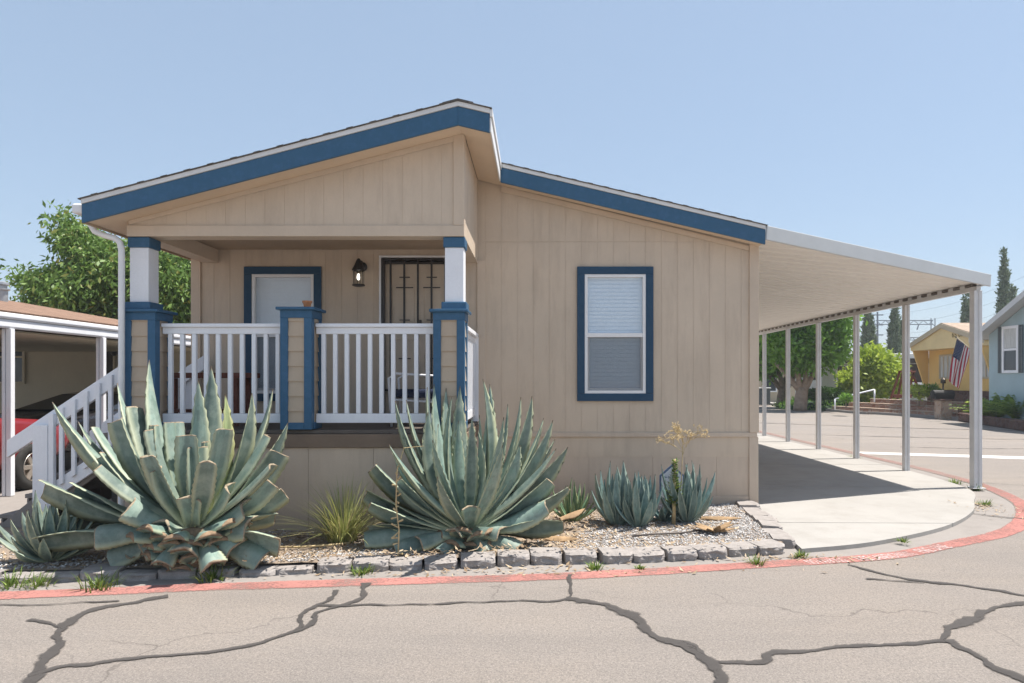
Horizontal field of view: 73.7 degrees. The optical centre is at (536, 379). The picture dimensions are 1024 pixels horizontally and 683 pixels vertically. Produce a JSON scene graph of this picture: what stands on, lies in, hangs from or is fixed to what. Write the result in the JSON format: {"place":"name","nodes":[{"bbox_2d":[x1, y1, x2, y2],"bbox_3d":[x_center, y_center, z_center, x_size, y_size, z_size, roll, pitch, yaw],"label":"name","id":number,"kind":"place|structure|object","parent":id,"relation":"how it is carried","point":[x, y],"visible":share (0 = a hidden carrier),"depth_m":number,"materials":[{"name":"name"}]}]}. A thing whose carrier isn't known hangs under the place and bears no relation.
{"place":"outdoors","nodes":[
{"label":"outdoors","id":0,"kind":"place"},
{"bbox_2d":[0,452,111,520],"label":"driveway","id":1,"kind":"structure","parent":0,"point":[17,500],"depth_m":8.61,"materials":[{"name":"grey concrete"}]},
{"bbox_2d":[0,414,68,490],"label":"red car","id":2,"kind":"object","parent":1,"relation":"on","point":[23,468],"visible":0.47,"depth_m":9.19,"materials":[{"name":"paint"}]},
{"bbox_2d":[0,391,117,451],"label":"black car","id":3,"kind":"object","parent":1,"relation":"on","point":[39,409],"depth_m":11.40,"materials":[{"name":"paint"}]},
{"bbox_2d":[0,300,190,495],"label":"neighbour home","id":4,"kind":"object","parent":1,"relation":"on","point":[47,352],"visible":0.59,"depth_m":11.46,"materials":[{"name":"beige"}]},
{"bbox_2d":[0,281,9,301],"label":"roof vent","id":5,"kind":"object","parent":4,"relation":"on","point":[4,289],"visible":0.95,"depth_m":11.26,"materials":[{"name":"metal"}]},
{"bbox_2d":[0,352,25,383],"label":"window","id":6,"kind":"structure","parent":4,"relation":"in","point":[20,357],"depth_m":15.18,"materials":[{"name":"grey glass"}]},
{"bbox_2d":[106,352,115,390],"bbox_3d":[-9.581,0.155,15.175,0.423,2.090,0.049,0,0,0],"label":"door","id":7,"kind":"structure","parent":4,"relation":"in","point":[110,360],"depth_m":15.18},
{"bbox_2d":[0,503,782,570],"bbox_3d":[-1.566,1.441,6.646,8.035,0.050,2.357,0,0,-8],"label":"gravel","id":8,"kind":"structure","parent":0,"point":[731,512],"depth_m":6.26,"materials":[{"name":"grey gravel"}]},
{"bbox_2d":[0,490,93,562],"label":"agave plant","id":9,"kind":"object","parent":8,"relation":"on","point":[45,521],"visible":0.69,"depth_m":5.37,"materials":[{"name":"green plant"}]},
{"bbox_2d":[31,360,289,572],"bbox_3d":[-3.025,0.660,5.517,2.108,1.669,1.007,0,0,8],"label":"agave plant","id":10,"kind":"object","parent":8,"relation":"on","point":[194,499],"visible":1,"depth_m":5.31,"materials":[{"name":"green plant"}]},
{"bbox_2d":[280,542,349,547],"bbox_3d":[-1.959,1.425,5.871,0.680,0.018,0.075,0,0,-12],"label":"drip hose","id":11,"kind":"object","parent":8,"relation":"on","point":[322,545],"visible":0.84,"depth_m":5.85,"materials":[{"name":"plastic"}]},
{"bbox_2d":[263,474,402,544],"bbox_3d":[-1.657,1.137,6.086,1.687,0.626,1.703,0,0,32],"label":"grass clump","id":12,"kind":"object","parent":8,"relation":"on","point":[348,529],"visible":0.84,"depth_m":6.04,"materials":[{"name":"green plant"}]},
{"bbox_2d":[391,446,421,556],"bbox_3d":[-1.065,1.006,5.606,0.270,0.929,0.074,0,0,0],"label":"dry stem","id":13,"kind":"object","parent":8,"relation":"on","point":[398,521],"visible":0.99,"depth_m":5.62,"materials":[{"name":"plant"}]},
{"bbox_2d":[362,380,569,553],"bbox_3d":[-0.588,0.768,5.992,1.520,1.554,1.513,0,0,36],"label":"agave plant","id":14,"kind":"object","parent":8,"relation":"on","point":[466,497],"visible":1,"depth_m":5.92,"materials":[{"name":"green plant"}]},
{"bbox_2d":[535,536,579,541],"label":"dead leaf","id":15,"kind":"object","parent":8,"relation":"on","point":[560,538],"visible":0.7,"depth_m":6.12,"materials":[{"name":"beige plant"}]},
{"bbox_2d":[559,508,584,520],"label":"dead leaf","id":16,"kind":"object","parent":8,"relation":"on","point":[574,514],"visible":0.99,"depth_m":6.62,"materials":[{"name":"beige plant"}]},
{"bbox_2d":[553,479,598,521],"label":"agave plant","id":17,"kind":"object","parent":8,"relation":"on","point":[577,504],"visible":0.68,"depth_m":7.00,"materials":[{"name":"green plant"}]},
{"bbox_2d":[591,461,644,524],"bbox_3d":[0.798,1.131,6.874,0.608,0.661,0.528,0,0,-21],"label":"agave plant","id":18,"kind":"object","parent":8,"relation":"on","point":[609,493],"visible":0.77,"depth_m":6.75,"materials":[{"name":"green plant"}]},
{"bbox_2d":[614,471,662,526],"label":"agave plant","id":19,"kind":"object","parent":8,"relation":"on","point":[643,507],"visible":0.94,"depth_m":6.69,"materials":[{"name":"green plant"}]},
{"bbox_2d":[652,498,679,522],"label":"agave plant","id":20,"kind":"object","parent":8,"relation":"on","point":[663,514],"visible":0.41,"depth_m":6.92,"materials":[{"name":"green plant"}]},
{"bbox_2d":[632,523,706,536],"bbox_3d":[1.305,1.415,6.387,0.958,0.018,0.174,0,0,-33],"label":"drip hose","id":21,"kind":"object","parent":8,"relation":"on","point":[668,533],"visible":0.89,"depth_m":6.29,"materials":[{"name":"black rubber"}]},
{"bbox_2d":[659,464,683,499],"bbox_3d":[1.463,1.197,7.411,0.270,0.566,0.039,0,0,0],"label":"yard sign","id":22,"kind":"object","parent":8,"relation":"on","point":[667,472],"visible":0.15,"depth_m":7.39,"materials":[{"name":"metal"}]},
{"bbox_2d":[666,458,684,524],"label":"spurge stem","id":23,"kind":"object","parent":8,"relation":"on","point":[674,469],"visible":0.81,"depth_m":6.79,"materials":[{"name":"plant"}]},
{"bbox_2d":[656,422,709,489],"bbox_3d":[1.473,0.936,6.916,0.522,1.020,0.313,0,0,0],"label":"dried flower stalk","id":24,"kind":"object","parent":8,"relation":"on","point":[675,426],"visible":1,"depth_m":6.93,"materials":[{"name":"plant"}]},
{"bbox_2d":[658,462,715,522],"bbox_3d":[1.518,1.134,6.950,0.543,0.637,0.740,0,0,21],"label":"agave plant","id":25,"kind":"object","parent":8,"relation":"on","point":[693,503],"visible":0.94,"depth_m":6.82,"materials":[{"name":"green plant"}]},
{"bbox_2d":[695,521,734,532],"bbox_3d":[1.661,1.384,6.418,0.397,0.104,0.295,0,0,0],"label":"dead rosette","id":26,"kind":"object","parent":8,"relation":"on","point":[722,528],"visible":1,"depth_m":6.39,"materials":[{"name":"beige plant"}]},
{"bbox_2d":[700,516,740,520],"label":"dead leaf","id":27,"kind":"object","parent":8,"relation":"on","point":[717,518],"visible":0.99,"depth_m":7.01,"materials":[{"name":"beige plant"}]},
{"bbox_2d":[0,405,1023,682],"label":"road","id":28,"kind":"structure","parent":0,"point":[390,635],"depth_m":4.19,"materials":[{"name":"grey asphalt"}]},
{"bbox_2d":[0,485,1023,598],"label":"road line","id":29,"kind":"object","parent":28,"relation":"on","point":[1014,526],"visible":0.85,"depth_m":5.20,"materials":[{"name":"red paint"}]},
{"bbox_2d":[0,423,1023,682],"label":"road crack","id":30,"kind":"object","parent":28,"relation":"on","point":[40,671],"visible":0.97,"depth_m":3.98,"materials":[{"name":"black asphalt"}]},
{"bbox_2d":[759,335,794,406],"bbox_3d":[13.264,-2.288,36.848,5.215,7.590,4.536,0,0,0],"label":"ficus tree","id":31,"kind":"object","parent":28,"relation":"on","point":[780,385],"visible":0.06,"depth_m":35.82,"materials":[{"name":"plant"}]},
{"bbox_2d":[759,314,867,410],"bbox_3d":[13.071,-2.096,33.109,5.116,7.167,4.701,0,0,0],"label":"ficus tree","id":32,"kind":"object","parent":28,"relation":"on","point":[836,334],"visible":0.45,"depth_m":32.16,"materials":[{"name":"green plant"}]},
{"bbox_2d":[836,390,852,406],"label":"bush","id":33,"kind":"object","parent":28,"relation":"on","point":[846,397],"visible":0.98,"depth_m":28.36,"materials":[{"name":"green plant"}]},
{"bbox_2d":[803,544,951,563],"bbox_3d":[2.964,1.492,5.830,1.593,0.001,0.222,0,0,-21],"label":"red curb paint","id":34,"kind":"object","parent":28,"relation":"on","point":[883,554],"visible":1,"depth_m":5.77,"materials":[{"name":"paint"}]},
{"bbox_2d":[860,452,1023,458],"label":"stop line","id":35,"kind":"object","parent":28,"relation":"on","point":[955,455],"visible":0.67,"depth_m":13.53,"materials":[{"name":"white paint"}]},
{"bbox_2d":[930,378,954,418],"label":"mailbox pillar","id":36,"kind":"structure","parent":28,"relation":"on","point":[942,398],"depth_m":26.04,"materials":[{"name":"beige stone"}]},
{"bbox_2d":[958,413,1023,430],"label":"brick planter","id":37,"kind":"object","parent":28,"relation":"on","point":[1010,423],"visible":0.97,"depth_m":21.61,"materials":[{"name":"brick"}]},
{"bbox_2d":[954,398,1002,416],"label":"fern","id":38,"kind":"object","parent":37,"relation":"on","point":[984,413],"visible":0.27,"depth_m":23.22,"materials":[{"name":"green plant"}]},
{"bbox_2d":[950,392,1021,416],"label":"fern","id":39,"kind":"object","parent":37,"relation":"on","point":[996,397],"visible":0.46,"depth_m":22.84,"materials":[{"name":"green plant"}]},
{"bbox_2d":[982,395,1023,418],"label":"bush","id":40,"kind":"object","parent":37,"relation":"on","point":[1007,408],"visible":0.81,"depth_m":22.00,"materials":[{"name":"green plant"}]},
{"bbox_2d":[0,0,1023,352],"label":"sky","id":41,"kind":"structure","parent":0,"point":[893,126],"materials":[{"name":"blue"}]},
{"bbox_2d":[296,433,1009,566],"bbox_3d":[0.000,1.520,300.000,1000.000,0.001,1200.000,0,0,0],"label":"ground","id":42,"kind":"structure","parent":0,"point":[458,559],"depth_m":9.48,"materials":[{"name":"soil"}]},
{"bbox_2d":[43,569,81,581],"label":"edging block","id":43,"kind":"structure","parent":42,"relation":"on","point":[66,575],"depth_m":5.12,"materials":[{"name":"concrete"}]},
{"bbox_2d":[0,199,190,337],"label":"leafy tree","id":44,"kind":"object","parent":42,"relation":"on","point":[82,277],"visible":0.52,"depth_m":15.35,"materials":[{"name":"green plant"}]},
{"bbox_2d":[117,567,161,581],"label":"edging block","id":45,"kind":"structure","parent":42,"relation":"on","point":[142,574],"depth_m":5.13,"materials":[{"name":"concrete"}]},
{"bbox_2d":[197,565,241,577],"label":"edging block","id":46,"kind":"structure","parent":42,"relation":"on","point":[232,570],"depth_m":5.22,"materials":[{"name":"concrete"}]},
{"bbox_2d":[239,563,279,577],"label":"edging block","id":47,"kind":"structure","parent":42,"relation":"on","point":[260,570],"depth_m":5.25,"materials":[{"name":"concrete"}]},
{"bbox_2d":[276,562,315,575],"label":"edging block","id":48,"kind":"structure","parent":42,"relation":"on","point":[295,568],"depth_m":5.31,"materials":[{"name":"concrete"}]},
{"bbox_2d":[0,98,767,531],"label":"mobile home","id":49,"kind":"object","parent":42,"relation":"on","point":[602,326],"visible":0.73,"depth_m":7.96,"materials":[{"name":"beige wood"}]},
{"bbox_2d":[174,373,259,425],"bbox_3d":[-3.520,0.203,7.250,1.000,0.555,0.400,0,0,0],"label":"wooden bench","id":50,"kind":"object","parent":49,"relation":"on","point":[236,392],"visible":0.38,"depth_m":7.13,"materials":[{"name":"red wood"}]},
{"bbox_2d":[244,267,321,400],"bbox_3d":[-2.969,-0.539,8.006,0.902,1.570,0.084,0,0,0],"label":"window","id":51,"kind":"structure","parent":49,"relation":"in","point":[265,288],"depth_m":8.03,"materials":[{"name":"white glass"}]},
{"bbox_2d":[352,258,366,286],"bbox_3d":[-2.056,-1.238,7.890,0.156,0.325,0.192,0,0,0],"label":"wall lantern","id":52,"kind":"object","parent":49,"relation":"attached to","point":[359,266],"depth_m":7.85,"materials":[{"name":"black metal"}]},
{"bbox_2d":[387,372,432,426],"bbox_3d":[-1.195,0.056,7.250,0.678,0.849,0.528,0,0,0],"label":"patio chair","id":53,"kind":"object","parent":49,"relation":"on","point":[410,394],"visible":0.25,"depth_m":7.03,"materials":[{"name":"white paint"}]},
{"bbox_2d":[379,255,444,412],"bbox_3d":[-1.359,-0.486,8.033,0.970,1.933,0.134,0,0,0],"label":"door","id":54,"kind":"structure","parent":49,"relation":"in","point":[397,269],"depth_m":8.04,"materials":[{"name":"black metal"}]},
{"bbox_2d":[577,267,652,400],"bbox_3d":[0.914,-0.539,8.006,0.890,1.570,0.084,0,0,0],"label":"window","id":55,"kind":"structure","parent":49,"relation":"in","point":[615,304],"depth_m":8.03,"materials":[{"name":"white glass"}]},
{"bbox_2d":[0,432,1014,591],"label":"gutter","id":56,"kind":"object","parent":42,"relation":"on","point":[978,523],"visible":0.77,"depth_m":5.63,"materials":[{"name":"grey concrete"}]},
{"bbox_2d":[0,566,38,590],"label":"weed","id":57,"kind":"object","parent":56,"relation":"on","point":[7,583],"visible":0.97,"depth_m":4.96,"materials":[{"name":"green plant"}]},
{"bbox_2d":[0,568,49,583],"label":"edging block","id":58,"kind":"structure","parent":56,"relation":"on","point":[25,573],"depth_m":5.09,"materials":[{"name":"concrete"}]},
{"bbox_2d":[13,571,57,589],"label":"weed","id":59,"kind":"object","parent":56,"relation":"on","point":[39,582],"visible":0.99,"depth_m":4.97,"materials":[{"name":"green plant"}]},
{"bbox_2d":[70,568,130,592],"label":"weed","id":60,"kind":"object","parent":56,"relation":"on","point":[98,584],"visible":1,"depth_m":4.91,"materials":[{"name":"green plant"}]},
{"bbox_2d":[80,563,129,580],"bbox_3d":[-3.303,1.481,5.207,0.273,0.104,0.214,0,3,-5],"label":"edging block","id":61,"kind":"object","parent":56,"relation":"on","point":[92,571],"depth_m":5.14,"materials":[{"name":"concrete"}]},
{"bbox_2d":[158,567,196,579],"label":"edging block","id":62,"kind":"object","parent":56,"relation":"on","point":[163,574],"depth_m":5.16,"materials":[{"name":"concrete"}]},
{"bbox_2d":[193,564,237,582],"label":"weed","id":63,"kind":"object","parent":56,"relation":"on","point":[212,575],"visible":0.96,"depth_m":5.13,"materials":[{"name":"green plant"}]},
{"bbox_2d":[317,556,353,573],"bbox_3d":[-1.597,1.479,5.415,0.254,0.105,0.222,0,0,-6],"label":"edging block","id":64,"kind":"object","parent":56,"relation":"on","point":[331,565],"depth_m":5.33,"materials":[{"name":"concrete"}]},
{"bbox_2d":[347,564,374,576],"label":"weed","id":65,"kind":"object","parent":56,"relation":"on","point":[364,572],"visible":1,"depth_m":5.29,"materials":[{"name":"green plant"}]},
{"bbox_2d":[353,555,390,571],"bbox_3d":[-1.316,1.478,5.438,0.275,0.110,0.202,0,0,-6],"label":"edging block","id":66,"kind":"object","parent":56,"relation":"on","point":[380,563],"depth_m":5.37,"materials":[{"name":"concrete"}]},
{"bbox_2d":[389,556,421,570],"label":"edging block","id":67,"kind":"object","parent":56,"relation":"on","point":[410,563],"depth_m":5.41,"materials":[{"name":"concrete"}]},
{"bbox_2d":[424,554,456,570],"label":"edging block","id":68,"kind":"object","parent":56,"relation":"on","point":[439,562],"depth_m":5.44,"materials":[{"name":"concrete"}]},
{"bbox_2d":[461,551,494,568],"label":"edging block","id":69,"kind":"object","parent":56,"relation":"on","point":[470,560],"depth_m":5.46,"materials":[{"name":"concrete"}]},
{"bbox_2d":[2,499,1023,577],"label":"leaf litter","id":70,"kind":"object","parent":56,"relation":"on","point":[384,550],"visible":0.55,"depth_m":5.72,"materials":[{"name":"beige plant"}]},
{"bbox_2d":[497,549,529,566],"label":"edging block","id":71,"kind":"object","parent":56,"relation":"on","point":[515,558],"depth_m":5.51,"materials":[{"name":"concrete"}]},
{"bbox_2d":[529,547,561,564],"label":"edging block","id":72,"kind":"object","parent":56,"relation":"on","point":[546,556],"depth_m":5.57,"materials":[{"name":"concrete"}]},
{"bbox_2d":[562,548,596,564],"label":"edging block","id":73,"kind":"object","parent":56,"relation":"on","point":[574,556],"depth_m":5.58,"materials":[{"name":"concrete"}]},
{"bbox_2d":[597,546,632,563],"bbox_3d":[0.656,1.475,5.691,0.255,0.113,0.234,0,2,-9],"label":"edging block","id":74,"kind":"object","parent":56,"relation":"on","point":[612,555],"depth_m":5.61,"materials":[{"name":"concrete"}]},
{"bbox_2d":[629,545,664,563],"bbox_3d":[0.916,1.483,5.724,0.270,0.113,0.242,-2,2,-11],"label":"edging block","id":75,"kind":"object","parent":56,"relation":"on","point":[649,554],"depth_m":5.64,"materials":[{"name":"concrete"}]},
{"bbox_2d":[661,545,697,561],"bbox_3d":[1.202,1.476,5.757,0.260,0.104,0.206,1,2,-12],"label":"edging block","id":76,"kind":"object","parent":56,"relation":"on","point":[680,553],"depth_m":5.68,"materials":[{"name":"concrete"}]},
{"bbox_2d":[689,542,726,559],"bbox_3d":[1.466,1.472,5.821,0.266,0.106,0.222,-2,1,-14],"label":"edging block","id":77,"kind":"object","parent":56,"relation":"on","point":[706,551],"depth_m":5.74,"materials":[{"name":"concrete"}]},
{"bbox_2d":[721,541,756,556],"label":"edging block","id":78,"kind":"object","parent":56,"relation":"on","point":[738,549],"depth_m":5.85,"materials":[{"name":"concrete"}]},
{"bbox_2d":[747,539,784,555],"bbox_3d":[2.008,1.470,5.960,0.254,0.099,0.229,-1,2,-19],"label":"edging block","id":79,"kind":"object","parent":56,"relation":"on","point":[766,547],"depth_m":5.88,"materials":[{"name":"concrete"}]},
{"bbox_2d":[736,501,760,508],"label":"edging block","id":80,"kind":"object","parent":42,"relation":"on","point":[741,504],"depth_m":7.74,"materials":[{"name":"concrete"}]},
{"bbox_2d":[745,511,771,517],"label":"edging block","id":81,"kind":"object","parent":42,"relation":"on","point":[751,513],"depth_m":7.27,"materials":[{"name":"concrete"}]},
{"bbox_2d":[752,515,778,522],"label":"edging block","id":82,"kind":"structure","parent":42,"relation":"on","point":[755,518],"depth_m":7.00,"materials":[{"name":"concrete"}]},
{"bbox_2d":[758,519,782,529],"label":"edging block","id":83,"kind":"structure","parent":42,"relation":"on","point":[768,524],"depth_m":6.70,"materials":[{"name":"concrete"}]},
{"bbox_2d":[761,528,787,533],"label":"edging block","id":84,"kind":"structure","parent":42,"relation":"on","point":[771,530],"depth_m":6.52,"materials":[{"name":"concrete"}]},
{"bbox_2d":[769,532,795,548],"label":"edging block","id":85,"kind":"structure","parent":42,"relation":"on","point":[788,541],"depth_m":6.11,"materials":[{"name":"concrete"}]},
{"bbox_2d":[757,434,974,552],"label":"carport slab","id":86,"kind":"structure","parent":42,"relation":"on","point":[812,499],"depth_m":8.37,"materials":[{"name":"concrete"}]},
{"bbox_2d":[759,226,990,488],"bbox_3d":[4.369,-0.141,13.217,3.562,3.222,10.965,0,0,0],"label":"carport","id":87,"kind":"object","parent":86,"relation":"on","point":[805,279],"visible":0.81,"depth_m":10.00,"materials":[{"name":"white metal"}]},
{"bbox_2d":[860,313,877,348],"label":"cypress tree","id":88,"kind":"object","parent":42,"relation":"on","point":[868,331],"visible":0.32,"depth_m":59.70,"materials":[{"name":"green plant"}]},
{"bbox_2d":[885,307,901,352],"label":"cypress tree","id":89,"kind":"object","parent":42,"relation":"on","point":[893,339],"visible":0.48,"depth_m":59.73,"materials":[{"name":"green plant"}]},
{"bbox_2d":[873,318,935,333],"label":"lattice gantry","id":90,"kind":"object","parent":42,"relation":"on","point":[931,323],"visible":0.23,"depth_m":119.94,"materials":[{"name":"grey metal"}]},
{"bbox_2d":[958,293,968,322],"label":"cypress tree","id":91,"kind":"object","parent":42,"relation":"on","point":[964,316],"visible":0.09,"depth_m":59.84,"materials":[{"name":"green plant"}]},
{"bbox_2d":[994,246,1012,314],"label":"cypress tree","id":92,"kind":"object","parent":42,"relation":"on","point":[1003,299],"visible":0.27,"depth_m":57.84,"materials":[{"name":"green plant"}]},
{"bbox_2d":[778,401,847,409],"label":"terrain","id":93,"kind":"structure","parent":0,"point":[827,406],"depth_m":33.72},
{"bbox_2d":[771,396,865,410],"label":"ground cover","id":94,"kind":"object","parent":93,"relation":"on","point":[791,403],"visible":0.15,"depth_m":34.46,"materials":[{"name":"green plant"}]},
{"bbox_2d":[807,386,845,402],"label":"hedge","id":95,"kind":"object","parent":93,"relation":"on","point":[831,393],"visible":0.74,"depth_m":33.73,"materials":[{"name":"green plant"}]},
{"bbox_2d":[889,370,921,398],"bbox_3d":[17.213,0.255,31.850,1.838,1.479,0.580,0,0,0],"label":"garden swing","id":96,"kind":"object","parent":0,"point":[898,395],"visible":0.63,"depth_m":31.73,"materials":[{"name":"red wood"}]},
{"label":"pavement","id":97,"kind":"structure","parent":0,"visible":0},
{"bbox_2d":[759,375,794,401],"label":"beige home","id":98,"kind":"object","parent":97,"relation":"on","point":[773,393],"visible":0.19,"depth_m":46.00,"materials":[{"name":"white paint"}]},
{"bbox_2d":[795,353,926,400],"bbox_3d":[19.063,0.029,39.885,7.495,2.941,5.830,0,0,0],"label":"pale mobile home","id":99,"kind":"object","parent":97,"relation":"on","point":[828,381],"visible":0.11,"depth_m":38.60,"materials":[{"name":"white"}]},
{"bbox_2d":[770,403,957,419],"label":"kerb","id":100,"kind":"structure","parent":97,"relation":"on","point":[897,414],"depth_m":29.24,"materials":[{"name":"grey concrete"}]},
{"bbox_2d":[833,340,913,402],"bbox_3d":[16.855,-0.247,34.218,3.864,3.531,3.281,0,0,-28],"label":"round shrub","id":101,"kind":"object","parent":97,"relation":"on","point":[880,364],"visible":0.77,"depth_m":33.44,"materials":[{"name":"green plant"}]},
{"bbox_2d":[832,398,968,416],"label":"stone terrace","id":102,"kind":"structure","parent":97,"relation":"on","point":[925,407],"depth_m":29.62,"materials":[{"name":"beige brick"}]},
{"bbox_2d":[910,381,930,405],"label":"bush","id":103,"kind":"object","parent":102,"relation":"on","point":[916,388],"visible":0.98,"depth_m":28.44,"materials":[{"name":"green plant"}]},
{"bbox_2d":[922,382,941,401],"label":"bush","id":104,"kind":"object","parent":102,"relation":"on","point":[935,386],"visible":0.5,"depth_m":28.32,"materials":[{"name":"green plant"}]},
{"bbox_2d":[910,323,988,401],"bbox_3d":[22.410,-0.415,27.726,11.980,3.830,5.186,0,0,0],"label":"yellow home","id":105,"kind":"object","parent":97,"relation":"on","point":[932,349],"visible":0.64,"depth_m":28.28,"materials":[{"name":"yellow wood"}]},
{"bbox_2d":[939,354,952,378],"bbox_3d":[17.174,-0.560,28.695,0.049,1.020,0.911,0,0,0],"label":"window","id":106,"kind":"structure","parent":105,"relation":"in","point":[944,360],"depth_m":28.73,"materials":[{"name":"white glass"}]},
{"bbox_2d":[949,336,968,388],"bbox_3d":[15.628,-0.624,25.171,1.387,1.937,0.321,0,0,-31],"label":"national flag","id":107,"kind":"object","parent":105,"relation":"attached to","point":[960,358],"visible":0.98,"depth_m":25.08,"materials":[{"name":"multicoloured fabric"}]},
{"bbox_2d":[982,353,988,378],"bbox_3d":[17.174,-0.625,26.292,0.049,1.150,1.059,0,0,0],"label":"window","id":108,"kind":"structure","parent":105,"relation":"in","point":[985,373],"depth_m":26.22,"materials":[{"name":"white"}]},
{"bbox_2d":[982,290,1023,418],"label":"blue grey home","id":109,"kind":"object","parent":97,"relation":"on","point":[1003,331],"visible":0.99,"depth_m":22.55,"materials":[{"name":"blue paint"}]},
{"bbox_2d":[1002,325,1017,372],"bbox_3d":[15.575,-1.005,22.473,0.049,1.550,0.782,0,0,0],"label":"window","id":110,"kind":"structure","parent":109,"relation":"in","point":[1009,334],"depth_m":22.47,"materials":[{"name":"white glass"}]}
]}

